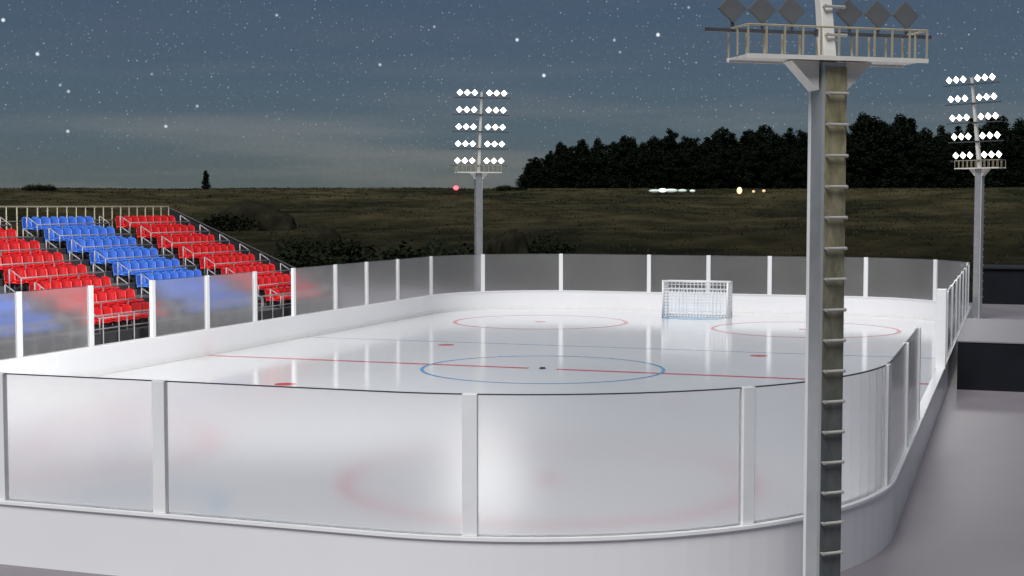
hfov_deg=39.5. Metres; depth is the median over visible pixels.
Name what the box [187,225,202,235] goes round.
stadium seat
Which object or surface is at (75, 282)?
stadium seat
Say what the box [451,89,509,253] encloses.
light tower
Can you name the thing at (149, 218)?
stadium seat
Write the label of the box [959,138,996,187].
woodland tree
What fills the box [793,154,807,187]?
woodland tree
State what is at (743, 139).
woodland tree
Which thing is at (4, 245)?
stadium seat
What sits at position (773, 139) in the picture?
woodland tree
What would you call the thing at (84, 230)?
stadium seat
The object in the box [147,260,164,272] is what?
stadium seat
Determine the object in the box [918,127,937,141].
woodland tree
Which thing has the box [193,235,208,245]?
stadium seat
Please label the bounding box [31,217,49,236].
stadium seat
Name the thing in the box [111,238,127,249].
stadium seat
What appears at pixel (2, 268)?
stadium seat
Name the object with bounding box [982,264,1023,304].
dark shed
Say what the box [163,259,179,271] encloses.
stadium seat
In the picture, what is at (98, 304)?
stadium seat
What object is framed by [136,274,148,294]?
stadium seat
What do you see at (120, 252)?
stadium seat
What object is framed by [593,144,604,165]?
woodland tree
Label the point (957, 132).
woodland tree
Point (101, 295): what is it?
stadium seat
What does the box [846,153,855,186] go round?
woodland tree
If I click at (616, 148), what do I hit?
woodland tree
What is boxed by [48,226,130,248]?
row railing
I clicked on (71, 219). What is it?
stadium seat
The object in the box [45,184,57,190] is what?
shrub
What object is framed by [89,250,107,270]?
stadium seat
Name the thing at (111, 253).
stadium seat
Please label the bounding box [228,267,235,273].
stadium seat
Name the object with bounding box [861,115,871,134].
woodland tree
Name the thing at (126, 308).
stadium seat
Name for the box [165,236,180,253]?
stadium seat
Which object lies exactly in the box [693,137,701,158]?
woodland tree
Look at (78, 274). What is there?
row railing
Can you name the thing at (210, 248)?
stadium seat
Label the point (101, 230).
stadium seat
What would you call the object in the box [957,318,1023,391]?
bench enclosure
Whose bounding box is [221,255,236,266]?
stadium seat
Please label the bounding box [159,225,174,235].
stadium seat
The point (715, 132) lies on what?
woodland tree
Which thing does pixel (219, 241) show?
row railing
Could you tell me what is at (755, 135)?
woodland tree
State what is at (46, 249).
row railing
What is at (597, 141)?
woodland tree
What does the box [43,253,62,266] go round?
stadium seat
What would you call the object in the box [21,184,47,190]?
shrub
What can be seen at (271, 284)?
row railing
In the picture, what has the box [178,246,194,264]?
stadium seat
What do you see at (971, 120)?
woodland tree
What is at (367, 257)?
shrub
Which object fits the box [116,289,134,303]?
stadium seat
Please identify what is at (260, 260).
row railing
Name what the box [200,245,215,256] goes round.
stadium seat
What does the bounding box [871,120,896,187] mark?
woodland tree
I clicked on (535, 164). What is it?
woodland tree
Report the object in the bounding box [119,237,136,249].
stadium seat
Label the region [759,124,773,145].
woodland tree
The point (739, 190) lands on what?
distant lamp
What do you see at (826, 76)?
light tower
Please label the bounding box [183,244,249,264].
row railing
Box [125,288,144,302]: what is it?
stadium seat
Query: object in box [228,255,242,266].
stadium seat
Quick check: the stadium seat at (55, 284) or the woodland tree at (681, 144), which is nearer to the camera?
the stadium seat at (55, 284)
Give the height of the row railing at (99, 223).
0.921 m
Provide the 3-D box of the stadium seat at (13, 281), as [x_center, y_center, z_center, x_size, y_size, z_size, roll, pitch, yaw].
[-19.259,-0.294,55.062,0.605,0.900,0.600,1,3,19]
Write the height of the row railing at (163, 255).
0.921 m
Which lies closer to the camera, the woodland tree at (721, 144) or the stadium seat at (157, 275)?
the stadium seat at (157, 275)
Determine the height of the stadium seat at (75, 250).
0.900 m
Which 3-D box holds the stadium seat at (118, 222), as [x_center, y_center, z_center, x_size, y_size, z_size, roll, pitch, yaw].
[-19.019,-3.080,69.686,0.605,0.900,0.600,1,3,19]
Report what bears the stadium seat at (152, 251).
on the grandstand
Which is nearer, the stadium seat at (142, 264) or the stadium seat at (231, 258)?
the stadium seat at (142, 264)
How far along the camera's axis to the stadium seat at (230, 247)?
72.95 m
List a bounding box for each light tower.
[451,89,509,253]
[705,0,931,575]
[943,73,1005,318]
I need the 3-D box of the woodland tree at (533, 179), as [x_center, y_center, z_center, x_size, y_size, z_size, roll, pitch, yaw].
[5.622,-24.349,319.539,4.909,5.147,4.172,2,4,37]
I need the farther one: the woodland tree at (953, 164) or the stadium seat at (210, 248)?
the woodland tree at (953, 164)
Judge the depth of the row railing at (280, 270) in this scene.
70.65 m
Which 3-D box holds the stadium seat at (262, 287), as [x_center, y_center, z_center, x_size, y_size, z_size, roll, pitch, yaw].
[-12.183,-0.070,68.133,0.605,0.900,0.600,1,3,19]
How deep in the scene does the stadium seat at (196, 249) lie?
69.88 m
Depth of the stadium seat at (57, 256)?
59.77 m
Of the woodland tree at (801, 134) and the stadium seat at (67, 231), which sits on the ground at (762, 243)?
the woodland tree at (801, 134)
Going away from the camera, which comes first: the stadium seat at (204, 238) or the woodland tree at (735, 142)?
the stadium seat at (204, 238)
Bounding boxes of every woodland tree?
[515,174,530,187]
[519,157,550,187]
[523,163,532,188]
[528,168,540,187]
[533,165,552,187]
[542,154,553,187]
[546,150,553,159]
[547,157,565,187]
[553,140,562,160]
[557,148,580,187]
[559,145,570,187]
[573,145,591,173]
[575,139,592,175]
[575,146,602,187]
[590,136,601,156]
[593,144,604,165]
[595,144,610,187]
[608,141,620,183]
[615,135,639,180]
[626,141,640,181]
[637,141,645,169]
[638,140,655,178]
[649,135,660,151]
[651,138,671,183]
[663,128,683,148]
[663,133,682,188]
[676,140,685,186]
[679,135,688,148]
[681,138,704,188]
[681,145,707,188]
[684,144,704,173]
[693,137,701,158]
[698,137,716,188]
[711,130,719,150]
[712,127,743,162]
[720,133,742,186]
[737,131,753,182]
[740,130,770,167]
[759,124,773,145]
[766,132,787,178]
[773,135,790,173]
[782,127,798,175]
[791,129,807,146]
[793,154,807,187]
[805,145,807,183]
[846,120,876,166]
[846,133,853,149]
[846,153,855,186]
[854,115,887,144]
[856,111,865,120]
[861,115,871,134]
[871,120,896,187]
[880,125,924,187]
[889,123,909,178]
[894,113,906,126]
[904,118,920,179]
[915,133,935,186]
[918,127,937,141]
[935,125,948,140]
[936,146,969,188]
[940,138,958,166]
[948,125,964,151]
[955,150,973,187]
[958,129,980,177]
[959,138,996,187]
[965,118,978,133]
[973,125,988,156]
[973,145,994,187]
[979,116,1004,161]
[984,131,1017,187]
[987,128,1023,186]
[989,115,1020,186]
[1011,117,1023,145]
[1012,126,1023,178]
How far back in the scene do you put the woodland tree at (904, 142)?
317.90 m
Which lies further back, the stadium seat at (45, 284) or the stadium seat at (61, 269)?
the stadium seat at (61, 269)
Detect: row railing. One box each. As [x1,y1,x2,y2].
[0,217,11,228]
[0,228,34,241]
[0,240,57,257]
[0,252,81,270]
[4,284,14,292]
[9,263,104,291]
[26,216,109,236]
[34,276,128,290]
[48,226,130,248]
[71,237,152,259]
[94,247,173,271]
[94,288,148,308]
[94,312,149,333]
[117,258,195,283]
[120,215,189,232]
[140,224,209,243]
[141,269,215,287]
[161,234,229,254]
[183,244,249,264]
[204,253,269,275]
[226,263,290,274]
[257,282,290,294]
[270,289,290,307]
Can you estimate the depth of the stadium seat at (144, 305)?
57.68 m
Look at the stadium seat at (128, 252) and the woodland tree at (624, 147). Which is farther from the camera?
the woodland tree at (624, 147)
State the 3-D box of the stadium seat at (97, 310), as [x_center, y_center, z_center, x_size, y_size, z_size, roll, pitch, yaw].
[-15.733,1.194,54.591,0.605,0.900,0.600,1,3,19]
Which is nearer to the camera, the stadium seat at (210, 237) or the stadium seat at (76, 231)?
the stadium seat at (76, 231)
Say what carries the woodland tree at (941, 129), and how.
on the ground at (762, 243)
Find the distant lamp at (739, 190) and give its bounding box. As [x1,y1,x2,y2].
[737,187,741,195]
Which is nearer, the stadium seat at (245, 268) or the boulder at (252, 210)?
the stadium seat at (245, 268)
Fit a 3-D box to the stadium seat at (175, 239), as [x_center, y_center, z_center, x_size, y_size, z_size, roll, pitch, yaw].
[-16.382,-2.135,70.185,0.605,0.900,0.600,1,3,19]
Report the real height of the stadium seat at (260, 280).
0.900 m
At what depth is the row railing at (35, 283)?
57.84 m
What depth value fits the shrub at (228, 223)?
184.58 m
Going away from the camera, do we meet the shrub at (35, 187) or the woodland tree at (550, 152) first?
the shrub at (35, 187)
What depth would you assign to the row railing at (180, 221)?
71.16 m
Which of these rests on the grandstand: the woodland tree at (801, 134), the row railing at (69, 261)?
the row railing at (69, 261)
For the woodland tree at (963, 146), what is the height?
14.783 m
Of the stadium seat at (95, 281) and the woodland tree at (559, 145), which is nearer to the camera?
the stadium seat at (95, 281)
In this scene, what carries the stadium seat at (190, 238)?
on the grandstand
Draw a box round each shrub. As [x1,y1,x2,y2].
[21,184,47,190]
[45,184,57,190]
[197,211,261,231]
[264,247,334,267]
[273,234,349,256]
[295,256,353,267]
[329,238,370,255]
[335,247,389,263]
[342,240,452,263]
[377,229,468,259]
[431,243,490,255]
[492,185,515,190]
[514,186,527,190]
[527,234,577,253]
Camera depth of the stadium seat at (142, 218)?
71.60 m
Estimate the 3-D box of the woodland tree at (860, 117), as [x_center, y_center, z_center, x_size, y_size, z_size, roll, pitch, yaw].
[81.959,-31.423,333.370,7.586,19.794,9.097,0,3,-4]
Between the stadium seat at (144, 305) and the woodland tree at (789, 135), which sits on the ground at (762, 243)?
the woodland tree at (789, 135)
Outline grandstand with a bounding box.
[0,206,294,344]
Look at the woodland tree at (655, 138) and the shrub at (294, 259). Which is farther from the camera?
the woodland tree at (655, 138)
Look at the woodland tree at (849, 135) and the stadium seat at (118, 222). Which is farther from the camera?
the woodland tree at (849, 135)
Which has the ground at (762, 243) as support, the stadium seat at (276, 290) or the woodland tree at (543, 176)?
the woodland tree at (543, 176)
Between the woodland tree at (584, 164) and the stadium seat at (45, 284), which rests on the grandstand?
the stadium seat at (45, 284)
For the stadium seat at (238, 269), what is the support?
on the grandstand
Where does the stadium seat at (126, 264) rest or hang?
on the grandstand
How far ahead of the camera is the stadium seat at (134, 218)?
70.97 m
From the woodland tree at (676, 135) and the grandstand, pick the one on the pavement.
the grandstand
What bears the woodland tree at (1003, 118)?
on the ground at (762, 243)
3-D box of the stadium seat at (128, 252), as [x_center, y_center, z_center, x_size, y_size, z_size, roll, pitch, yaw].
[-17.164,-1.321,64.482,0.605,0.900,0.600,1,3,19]
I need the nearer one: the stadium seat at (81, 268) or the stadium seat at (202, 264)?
the stadium seat at (81, 268)
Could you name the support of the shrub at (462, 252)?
on the ground at (762, 243)
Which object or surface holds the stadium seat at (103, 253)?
on the grandstand
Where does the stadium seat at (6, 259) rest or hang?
on the grandstand
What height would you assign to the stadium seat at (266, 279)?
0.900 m
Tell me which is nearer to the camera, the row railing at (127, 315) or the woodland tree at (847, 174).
the row railing at (127, 315)
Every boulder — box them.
[216,200,282,230]
[256,210,296,230]
[303,224,341,255]
[482,236,500,253]
[496,228,529,253]
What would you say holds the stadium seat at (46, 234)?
on the grandstand
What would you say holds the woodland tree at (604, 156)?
on the ground at (762, 243)
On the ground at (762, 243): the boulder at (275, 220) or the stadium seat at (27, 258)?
the boulder at (275, 220)
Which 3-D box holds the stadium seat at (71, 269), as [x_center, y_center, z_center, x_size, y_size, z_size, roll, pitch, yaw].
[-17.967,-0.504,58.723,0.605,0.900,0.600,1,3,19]
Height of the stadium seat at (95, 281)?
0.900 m
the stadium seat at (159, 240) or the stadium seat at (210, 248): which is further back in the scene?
the stadium seat at (210, 248)
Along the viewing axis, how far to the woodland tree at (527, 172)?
322.47 m
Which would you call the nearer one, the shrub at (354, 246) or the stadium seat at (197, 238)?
the stadium seat at (197, 238)
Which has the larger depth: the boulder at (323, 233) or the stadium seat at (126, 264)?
the boulder at (323, 233)
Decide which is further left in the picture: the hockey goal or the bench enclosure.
the hockey goal
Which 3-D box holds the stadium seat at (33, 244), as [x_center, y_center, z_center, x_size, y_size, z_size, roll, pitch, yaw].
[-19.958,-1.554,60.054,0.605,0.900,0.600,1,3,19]
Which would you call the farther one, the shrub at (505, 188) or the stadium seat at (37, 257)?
the shrub at (505, 188)
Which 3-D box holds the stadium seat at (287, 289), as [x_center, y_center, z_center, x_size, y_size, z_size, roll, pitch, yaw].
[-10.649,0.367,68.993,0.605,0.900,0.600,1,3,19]
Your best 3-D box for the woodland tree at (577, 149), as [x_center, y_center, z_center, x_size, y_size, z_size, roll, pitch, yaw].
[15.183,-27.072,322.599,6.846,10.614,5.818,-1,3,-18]
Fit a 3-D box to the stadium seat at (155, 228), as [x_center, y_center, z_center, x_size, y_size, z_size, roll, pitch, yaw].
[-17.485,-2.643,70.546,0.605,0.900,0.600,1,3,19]
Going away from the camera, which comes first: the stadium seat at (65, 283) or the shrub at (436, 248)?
the stadium seat at (65, 283)
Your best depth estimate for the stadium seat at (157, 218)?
72.82 m
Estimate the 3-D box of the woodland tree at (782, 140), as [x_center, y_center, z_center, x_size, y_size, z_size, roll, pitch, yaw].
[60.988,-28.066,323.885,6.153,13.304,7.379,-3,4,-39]
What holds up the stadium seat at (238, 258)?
on the grandstand
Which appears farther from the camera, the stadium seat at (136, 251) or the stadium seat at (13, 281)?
the stadium seat at (136, 251)
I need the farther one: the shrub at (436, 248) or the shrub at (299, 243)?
the shrub at (299, 243)
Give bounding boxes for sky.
[0,0,1023,188]
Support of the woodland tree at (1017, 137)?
on the ground at (762, 243)
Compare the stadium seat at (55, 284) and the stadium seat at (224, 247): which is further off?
the stadium seat at (224, 247)
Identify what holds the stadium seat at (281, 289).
on the grandstand
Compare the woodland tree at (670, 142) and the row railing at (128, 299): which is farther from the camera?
the woodland tree at (670, 142)
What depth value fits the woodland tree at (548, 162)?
324.24 m
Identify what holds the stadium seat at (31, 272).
on the grandstand
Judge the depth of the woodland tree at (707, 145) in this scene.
322.73 m
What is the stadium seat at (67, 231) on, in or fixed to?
on the grandstand
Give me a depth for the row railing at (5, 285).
52.67 m
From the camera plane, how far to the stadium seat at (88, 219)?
67.46 m
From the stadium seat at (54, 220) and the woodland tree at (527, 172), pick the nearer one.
the stadium seat at (54, 220)
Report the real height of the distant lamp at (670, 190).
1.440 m
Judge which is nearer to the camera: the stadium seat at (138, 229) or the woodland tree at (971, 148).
the stadium seat at (138, 229)
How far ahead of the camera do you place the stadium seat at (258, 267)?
71.04 m
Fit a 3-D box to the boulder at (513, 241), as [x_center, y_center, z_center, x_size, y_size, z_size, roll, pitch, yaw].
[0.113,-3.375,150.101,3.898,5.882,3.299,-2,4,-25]
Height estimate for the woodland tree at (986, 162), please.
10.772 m
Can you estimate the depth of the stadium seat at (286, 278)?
71.28 m
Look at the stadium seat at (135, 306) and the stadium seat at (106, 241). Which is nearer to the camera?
the stadium seat at (135, 306)
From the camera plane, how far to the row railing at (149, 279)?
60.92 m
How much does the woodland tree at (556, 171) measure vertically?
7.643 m
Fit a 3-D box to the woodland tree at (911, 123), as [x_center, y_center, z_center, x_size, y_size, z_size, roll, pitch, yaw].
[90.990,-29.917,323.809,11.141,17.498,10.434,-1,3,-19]
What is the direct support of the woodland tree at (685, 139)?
on the ground at (762, 243)
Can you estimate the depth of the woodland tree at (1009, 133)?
317.73 m
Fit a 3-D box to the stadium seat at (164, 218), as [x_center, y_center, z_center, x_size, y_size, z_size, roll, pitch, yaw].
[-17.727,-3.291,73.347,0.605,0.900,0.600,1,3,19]
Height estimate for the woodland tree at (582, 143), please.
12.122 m
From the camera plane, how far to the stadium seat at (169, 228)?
71.86 m
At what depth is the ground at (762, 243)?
206.88 m
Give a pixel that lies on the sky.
(155, 94)
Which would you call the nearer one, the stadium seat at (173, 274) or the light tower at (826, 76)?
the light tower at (826, 76)
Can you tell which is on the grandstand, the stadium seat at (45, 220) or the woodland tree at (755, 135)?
the stadium seat at (45, 220)
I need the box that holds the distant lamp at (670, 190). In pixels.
[665,189,677,191]
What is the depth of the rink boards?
22.87 m
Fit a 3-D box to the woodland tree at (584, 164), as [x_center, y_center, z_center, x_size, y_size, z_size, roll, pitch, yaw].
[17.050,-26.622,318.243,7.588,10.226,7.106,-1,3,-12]
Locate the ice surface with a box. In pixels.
[93,308,935,400]
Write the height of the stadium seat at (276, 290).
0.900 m
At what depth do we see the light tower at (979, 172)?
76.00 m
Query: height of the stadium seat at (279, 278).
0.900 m
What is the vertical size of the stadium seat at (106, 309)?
0.900 m
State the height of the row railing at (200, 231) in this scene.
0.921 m
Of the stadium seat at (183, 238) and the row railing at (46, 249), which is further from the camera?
the stadium seat at (183, 238)
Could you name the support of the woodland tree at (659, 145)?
on the ground at (762, 243)
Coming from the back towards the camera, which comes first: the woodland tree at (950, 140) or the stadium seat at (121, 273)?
the woodland tree at (950, 140)
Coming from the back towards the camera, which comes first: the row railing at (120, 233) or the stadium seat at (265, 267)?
the stadium seat at (265, 267)
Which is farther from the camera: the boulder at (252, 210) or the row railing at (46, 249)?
the boulder at (252, 210)
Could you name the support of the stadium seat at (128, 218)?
on the grandstand
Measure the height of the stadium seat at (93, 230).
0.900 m
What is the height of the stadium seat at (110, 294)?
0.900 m
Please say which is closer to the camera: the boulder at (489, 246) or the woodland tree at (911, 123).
the boulder at (489, 246)
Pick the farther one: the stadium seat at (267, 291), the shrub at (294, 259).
the shrub at (294, 259)
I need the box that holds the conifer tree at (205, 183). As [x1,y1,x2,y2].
[201,170,211,189]
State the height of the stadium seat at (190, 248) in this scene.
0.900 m
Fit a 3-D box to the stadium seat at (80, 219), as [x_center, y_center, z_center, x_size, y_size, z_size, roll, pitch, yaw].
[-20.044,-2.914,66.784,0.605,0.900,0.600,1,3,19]
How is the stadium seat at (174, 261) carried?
on the grandstand
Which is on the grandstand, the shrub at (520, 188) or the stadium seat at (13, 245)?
the stadium seat at (13, 245)
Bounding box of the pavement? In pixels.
[0,303,1023,575]
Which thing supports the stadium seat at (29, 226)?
on the grandstand
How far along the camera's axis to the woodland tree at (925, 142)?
321.41 m
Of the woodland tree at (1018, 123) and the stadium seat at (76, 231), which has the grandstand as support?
the stadium seat at (76, 231)
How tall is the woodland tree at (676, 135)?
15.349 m
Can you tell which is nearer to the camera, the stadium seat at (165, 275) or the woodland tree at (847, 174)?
the stadium seat at (165, 275)
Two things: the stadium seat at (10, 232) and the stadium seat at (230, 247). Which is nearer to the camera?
the stadium seat at (10, 232)
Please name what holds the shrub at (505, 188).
on the ground at (762, 243)
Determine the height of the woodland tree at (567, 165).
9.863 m
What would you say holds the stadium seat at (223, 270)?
on the grandstand
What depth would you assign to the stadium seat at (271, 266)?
72.25 m
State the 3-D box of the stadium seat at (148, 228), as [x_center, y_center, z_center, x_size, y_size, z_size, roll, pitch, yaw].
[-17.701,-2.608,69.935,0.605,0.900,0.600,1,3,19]
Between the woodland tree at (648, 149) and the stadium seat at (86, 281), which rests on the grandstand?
the stadium seat at (86, 281)
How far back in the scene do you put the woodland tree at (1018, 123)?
325.25 m
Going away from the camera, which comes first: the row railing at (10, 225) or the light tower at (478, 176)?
the row railing at (10, 225)
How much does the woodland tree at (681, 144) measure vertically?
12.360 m
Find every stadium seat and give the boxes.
[0,229,15,242]
[0,241,18,255]
[0,258,10,277]
[1,255,21,269]
[4,269,24,291]
[6,229,25,242]
[9,241,28,255]
[12,254,31,268]
[15,268,35,290]
[19,241,38,254]
[22,217,39,235]
[22,254,42,267]
[26,267,46,282]
[29,240,48,253]
[29,282,40,290]
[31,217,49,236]
[33,253,52,267]
[36,267,56,281]
[40,281,50,289]
[41,217,58,228]
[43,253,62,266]
[44,228,62,247]
[47,266,66,280]
[50,217,67,228]
[51,280,61,288]
[53,228,71,247]
[53,252,71,265]
[57,265,76,279]
[59,216,76,228]
[61,279,71,287]
[63,227,80,240]
[67,239,84,259]
[67,265,86,278]
[68,216,84,228]
[71,278,81,286]
[72,227,89,239]
[76,216,93,227]
[76,239,93,258]
[77,264,95,278]
[80,227,97,239]
[81,278,100,292]
[85,216,101,228]
[85,239,102,251]
[89,227,106,238]
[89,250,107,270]
[91,277,110,291]
[94,238,111,250]
[94,293,106,307]
[94,307,112,330]
[96,291,116,305]
[98,227,114,238]
[98,250,116,270]
[101,276,119,290]
[102,238,119,250]
[102,306,122,329]
[106,227,122,238]
[106,290,125,304]
[107,250,124,262]
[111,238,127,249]
[112,262,130,282]
[112,305,131,327]
[115,216,131,232]
[116,249,133,261]
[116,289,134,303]
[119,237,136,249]
[121,261,139,281]
[121,304,141,326]
[123,216,139,233]
[124,249,141,261]
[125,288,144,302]
[127,237,144,249]
[130,261,147,273]
[131,216,146,226]
[131,303,149,325]
[133,248,149,260]
[136,226,152,243]
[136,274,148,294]
[138,260,155,273]
[139,216,154,226]
[140,302,149,321]
[141,248,157,260]
[144,226,159,243]
[144,273,153,283]
[146,215,160,226]
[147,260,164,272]
[149,248,165,259]
[151,226,167,243]
[153,215,168,226]
[153,272,161,279]
[155,259,172,272]
[157,236,170,254]
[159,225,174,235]
[161,215,175,225]
[161,272,169,278]
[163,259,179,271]
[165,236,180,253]
[166,225,181,236]
[168,215,182,225]
[170,271,177,278]
[171,258,187,270]
[172,235,187,253]
[173,225,188,235]
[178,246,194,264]
[178,270,185,277]
[179,235,194,246]
[180,225,195,235]
[185,246,201,264]
[185,270,193,276]
[186,235,201,246]
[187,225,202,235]
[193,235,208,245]
[193,246,208,263]
[193,269,201,276]
[199,257,215,274]
[200,235,215,245]
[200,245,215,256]
[207,234,221,245]
[207,245,222,256]
[207,256,222,274]
[214,245,228,255]
[214,256,229,267]
[221,244,235,255]
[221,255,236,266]
[221,267,228,273]
[227,244,242,254]
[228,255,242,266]
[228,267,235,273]
[234,254,249,265]
[235,266,242,272]
[241,254,255,266]
[242,265,257,276]
[248,254,262,264]
[249,265,263,276]
[255,264,270,276]
[257,276,272,294]
[257,285,265,295]
[262,264,276,276]
[263,276,278,288]
[265,288,279,307]
[268,263,282,274]
[270,275,284,287]
[272,288,287,306]
[276,275,290,287]
[278,287,290,305]
[283,274,290,286]
[285,286,290,304]
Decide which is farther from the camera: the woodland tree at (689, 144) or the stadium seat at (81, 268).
the woodland tree at (689, 144)
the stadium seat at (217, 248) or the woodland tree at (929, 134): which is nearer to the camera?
the stadium seat at (217, 248)
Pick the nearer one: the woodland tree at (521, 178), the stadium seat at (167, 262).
the stadium seat at (167, 262)
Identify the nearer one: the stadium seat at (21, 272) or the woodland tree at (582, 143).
the stadium seat at (21, 272)
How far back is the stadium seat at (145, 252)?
65.77 m
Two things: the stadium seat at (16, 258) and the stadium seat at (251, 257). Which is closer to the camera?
the stadium seat at (16, 258)
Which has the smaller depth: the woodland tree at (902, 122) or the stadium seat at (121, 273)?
the stadium seat at (121, 273)
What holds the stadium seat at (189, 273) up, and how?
on the grandstand
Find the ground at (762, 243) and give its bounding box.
[0,187,1023,302]
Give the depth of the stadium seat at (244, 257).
71.98 m
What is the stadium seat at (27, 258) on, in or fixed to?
on the grandstand
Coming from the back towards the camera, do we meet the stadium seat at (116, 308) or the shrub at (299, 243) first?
the shrub at (299, 243)
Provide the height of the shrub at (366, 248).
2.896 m
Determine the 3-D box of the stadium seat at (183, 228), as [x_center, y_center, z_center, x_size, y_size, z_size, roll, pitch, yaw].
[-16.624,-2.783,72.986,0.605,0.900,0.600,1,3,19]
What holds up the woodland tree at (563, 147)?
on the ground at (762, 243)
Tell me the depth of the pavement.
29.54 m
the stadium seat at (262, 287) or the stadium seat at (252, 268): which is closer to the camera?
the stadium seat at (262, 287)
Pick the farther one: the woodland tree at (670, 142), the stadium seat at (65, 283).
the woodland tree at (670, 142)
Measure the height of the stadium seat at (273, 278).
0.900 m
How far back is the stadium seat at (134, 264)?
62.98 m
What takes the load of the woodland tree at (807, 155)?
on the ground at (762, 243)
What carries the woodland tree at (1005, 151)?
on the ground at (762, 243)
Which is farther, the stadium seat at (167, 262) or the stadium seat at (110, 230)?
the stadium seat at (110, 230)
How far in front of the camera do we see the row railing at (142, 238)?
63.47 m
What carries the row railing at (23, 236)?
on the grandstand
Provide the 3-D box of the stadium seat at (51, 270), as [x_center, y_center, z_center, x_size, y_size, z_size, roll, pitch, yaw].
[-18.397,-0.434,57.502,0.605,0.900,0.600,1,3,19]
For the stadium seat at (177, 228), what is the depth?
72.46 m
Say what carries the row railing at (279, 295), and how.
on the grandstand
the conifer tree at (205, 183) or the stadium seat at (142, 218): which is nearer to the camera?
the stadium seat at (142, 218)
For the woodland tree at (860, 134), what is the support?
on the ground at (762, 243)
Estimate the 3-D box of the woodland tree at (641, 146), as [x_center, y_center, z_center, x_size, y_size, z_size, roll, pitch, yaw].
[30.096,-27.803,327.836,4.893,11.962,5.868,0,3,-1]
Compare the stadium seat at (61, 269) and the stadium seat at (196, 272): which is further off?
the stadium seat at (196, 272)
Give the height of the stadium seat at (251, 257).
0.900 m
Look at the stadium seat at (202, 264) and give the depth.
68.20 m
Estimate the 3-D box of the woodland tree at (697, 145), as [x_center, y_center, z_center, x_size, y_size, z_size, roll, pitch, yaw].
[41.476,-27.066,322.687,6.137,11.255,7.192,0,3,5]
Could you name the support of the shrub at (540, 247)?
on the ground at (762, 243)
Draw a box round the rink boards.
[0,254,970,575]
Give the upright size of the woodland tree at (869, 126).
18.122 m
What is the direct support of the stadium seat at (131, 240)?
on the grandstand
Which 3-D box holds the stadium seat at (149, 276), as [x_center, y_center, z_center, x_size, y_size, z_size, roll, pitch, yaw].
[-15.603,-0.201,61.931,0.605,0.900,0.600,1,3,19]
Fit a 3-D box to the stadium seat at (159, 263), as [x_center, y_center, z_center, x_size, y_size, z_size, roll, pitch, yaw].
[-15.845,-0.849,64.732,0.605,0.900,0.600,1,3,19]
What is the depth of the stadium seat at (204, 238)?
72.75 m
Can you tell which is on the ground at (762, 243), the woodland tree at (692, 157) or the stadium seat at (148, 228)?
the woodland tree at (692, 157)
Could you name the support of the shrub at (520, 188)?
on the ground at (762, 243)
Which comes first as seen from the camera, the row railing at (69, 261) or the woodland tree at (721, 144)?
the row railing at (69, 261)
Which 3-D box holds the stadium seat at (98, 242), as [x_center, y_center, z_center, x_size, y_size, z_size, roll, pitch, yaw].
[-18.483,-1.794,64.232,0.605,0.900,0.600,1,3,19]
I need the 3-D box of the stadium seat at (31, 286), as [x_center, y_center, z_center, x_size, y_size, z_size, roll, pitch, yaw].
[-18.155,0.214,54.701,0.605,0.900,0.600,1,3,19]
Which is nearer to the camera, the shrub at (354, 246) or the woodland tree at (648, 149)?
the shrub at (354, 246)
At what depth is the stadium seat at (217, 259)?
69.55 m
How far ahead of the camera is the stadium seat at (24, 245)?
59.52 m
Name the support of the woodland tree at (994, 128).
on the ground at (762, 243)
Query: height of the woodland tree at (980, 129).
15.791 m
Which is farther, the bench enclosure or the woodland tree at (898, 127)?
the woodland tree at (898, 127)
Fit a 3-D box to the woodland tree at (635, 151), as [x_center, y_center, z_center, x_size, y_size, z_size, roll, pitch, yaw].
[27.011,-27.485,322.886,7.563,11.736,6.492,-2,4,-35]
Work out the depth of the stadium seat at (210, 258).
68.90 m
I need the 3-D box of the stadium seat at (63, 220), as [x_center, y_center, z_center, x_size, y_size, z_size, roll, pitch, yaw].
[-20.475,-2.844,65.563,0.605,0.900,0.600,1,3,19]
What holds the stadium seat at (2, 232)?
on the grandstand
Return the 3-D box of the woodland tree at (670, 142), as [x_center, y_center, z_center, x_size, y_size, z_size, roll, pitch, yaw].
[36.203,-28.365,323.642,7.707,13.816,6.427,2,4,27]
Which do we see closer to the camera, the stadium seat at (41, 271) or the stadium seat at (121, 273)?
the stadium seat at (41, 271)
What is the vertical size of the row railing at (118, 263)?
0.921 m
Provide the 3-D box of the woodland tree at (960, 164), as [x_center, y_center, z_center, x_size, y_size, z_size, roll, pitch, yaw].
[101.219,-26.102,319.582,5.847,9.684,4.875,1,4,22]
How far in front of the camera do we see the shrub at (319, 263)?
124.50 m
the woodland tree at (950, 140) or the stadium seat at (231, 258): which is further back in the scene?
the woodland tree at (950, 140)
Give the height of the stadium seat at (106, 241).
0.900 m
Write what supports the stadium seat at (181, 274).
on the grandstand
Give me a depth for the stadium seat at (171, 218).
74.05 m
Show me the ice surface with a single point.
(513, 351)
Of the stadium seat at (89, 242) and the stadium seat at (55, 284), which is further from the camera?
the stadium seat at (89, 242)
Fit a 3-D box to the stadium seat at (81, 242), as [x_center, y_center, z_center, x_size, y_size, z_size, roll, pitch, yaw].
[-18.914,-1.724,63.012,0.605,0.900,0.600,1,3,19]
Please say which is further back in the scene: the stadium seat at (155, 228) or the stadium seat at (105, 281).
the stadium seat at (155, 228)
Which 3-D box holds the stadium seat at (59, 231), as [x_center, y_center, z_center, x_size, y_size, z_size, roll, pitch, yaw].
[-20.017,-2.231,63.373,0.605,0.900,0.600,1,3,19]
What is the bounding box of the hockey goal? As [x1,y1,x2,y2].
[662,280,732,317]

